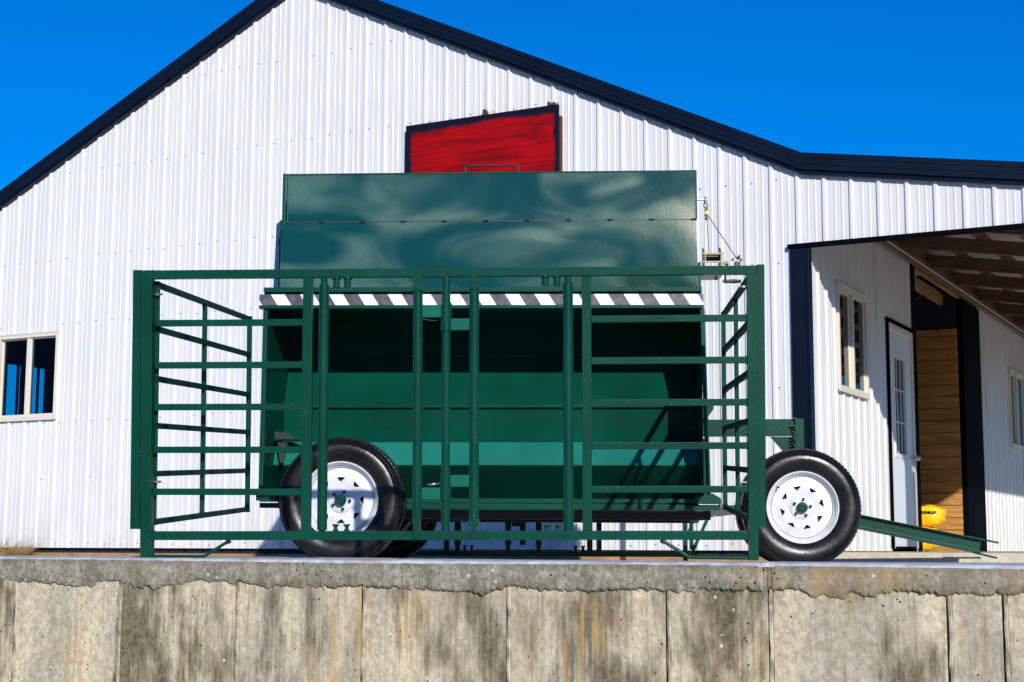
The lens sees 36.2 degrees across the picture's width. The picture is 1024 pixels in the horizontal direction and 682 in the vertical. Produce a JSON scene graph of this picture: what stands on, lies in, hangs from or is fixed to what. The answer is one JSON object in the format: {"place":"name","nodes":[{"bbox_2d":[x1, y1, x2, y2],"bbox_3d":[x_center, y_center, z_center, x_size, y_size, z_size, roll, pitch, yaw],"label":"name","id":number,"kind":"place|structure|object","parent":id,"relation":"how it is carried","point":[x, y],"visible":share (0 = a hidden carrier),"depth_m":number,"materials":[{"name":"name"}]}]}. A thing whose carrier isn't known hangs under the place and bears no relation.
{"place":"outdoors","nodes":[
{"label":"outdoors","id":0,"kind":"place"},
{"bbox_2d":[0,0,1023,414],"label":"sky","id":1,"kind":"structure","parent":0,"point":[904,78],"materials":[{"name":"blue"}]},
{"bbox_2d":[22,556,1023,563],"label":"pavement","id":2,"kind":"structure","parent":0,"point":[540,559],"depth_m":6.70,"materials":[{"name":"grey concrete"}]},
{"bbox_2d":[0,530,44,555],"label":"grass tuft","id":3,"kind":"object","parent":2,"relation":"on","point":[13,551],"visible":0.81,"depth_m":16.53,"materials":[{"name":"beige plant"}]},
{"bbox_2d":[130,264,765,559],"bbox_3d":[-0.234,0.381,7.768,2.802,1.286,1.836,0,-4,4],"label":"creep gate pen","id":4,"kind":"object","parent":2,"relation":"on","point":[148,324],"visible":0.99,"depth_m":6.89,"materials":[{"name":"green paint"}]},
{"bbox_2d":[0,0,1023,560],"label":"barn","id":5,"kind":"structure","parent":2,"relation":"on","point":[894,332],"depth_m":15.75,"materials":[{"name":"white metal"}]},
{"bbox_2d":[0,330,59,421],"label":"window","id":6,"kind":"structure","parent":5,"relation":"in","point":[30,337],"depth_m":16.99,"materials":[{"name":"beige plastic"}]},
{"bbox_2d":[405,101,562,172],"bbox_3d":[-0.274,-1.641,14.544,1.640,1.045,0.085,-4,-9,28],"label":"basketball backboard","id":7,"kind":"object","parent":5,"relation":"attached to","point":[528,140],"visible":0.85,"depth_m":14.48,"materials":[{"name":"red paint"}]},
{"bbox_2d":[835,281,870,399],"bbox_3d":[3.027,0.012,14.023,0.100,0.960,0.954,-4,-9,28],"label":"window","id":8,"kind":"structure","parent":5,"relation":"in","point":[851,305],"depth_m":14.04,"materials":[{"name":"beige plastic"}]},
{"bbox_2d":[890,330,920,548],"bbox_3d":[3.871,0.978,15.417,0.135,2.125,0.840,-4,-9,28],"label":"door","id":9,"kind":"structure","parent":5,"relation":"in","point":[903,457],"depth_m":15.48,"materials":[{"name":"white paint"}]},
{"bbox_2d":[1008,368,1023,450],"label":"window","id":10,"kind":"structure","parent":5,"relation":"in","point":[1015,379],"depth_m":20.88,"materials":[{"name":"beige plastic"}]},
{"bbox_2d":[411,520,708,560],"bbox_3d":[0.024,1.025,12.014,2.970,1.355,0.139,0,-8,3],"label":"creep gate pen","id":11,"kind":"object","parent":2,"relation":"on","point":[590,552],"visible":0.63,"depth_m":11.86,"materials":[{"name":"green paint"}]},
{"bbox_2d":[256,164,998,561],"bbox_3d":[0.792,0.235,9.963,4.511,2.379,2.079,0,-8,3],"label":"feeder wagon","id":12,"kind":"object","parent":2,"relation":"on","point":[466,218],"visible":0.75,"depth_m":9.31,"materials":[{"name":"green paint"}]},
{"bbox_2d":[829,551,1023,562],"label":"path","id":13,"kind":"structure","parent":0,"point":[892,556],"depth_m":10.19,"materials":[{"name":"concrete"}]},
{"bbox_2d":[922,526,941,551],"bbox_3d":[4.506,2.224,17.593,0.611,0.299,0.449,-4,-9,28],"label":"feed bag","id":14,"kind":"object","parent":13,"relation":"on","point":[927,547],"visible":0.16,"depth_m":17.36,"materials":[{"name":"yellow plastic"}]},
{"bbox_2d":[922,504,946,526],"bbox_3d":[4.590,1.966,17.603,0.574,0.252,0.419,-4,-9,28],"label":"feed bag","id":15,"kind":"object","parent":14,"relation":"on","point":[933,515],"visible":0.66,"depth_m":17.38,"materials":[{"name":"yellow plastic"}]},
{"label":"ground","id":16,"kind":"structure","parent":0,"visible":0},
{"bbox_2d":[0,556,1023,681],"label":"retaining wall","id":17,"kind":"structure","parent":16,"relation":"on","point":[100,619],"depth_m":5.94,"materials":[{"name":"concrete"}]}
]}

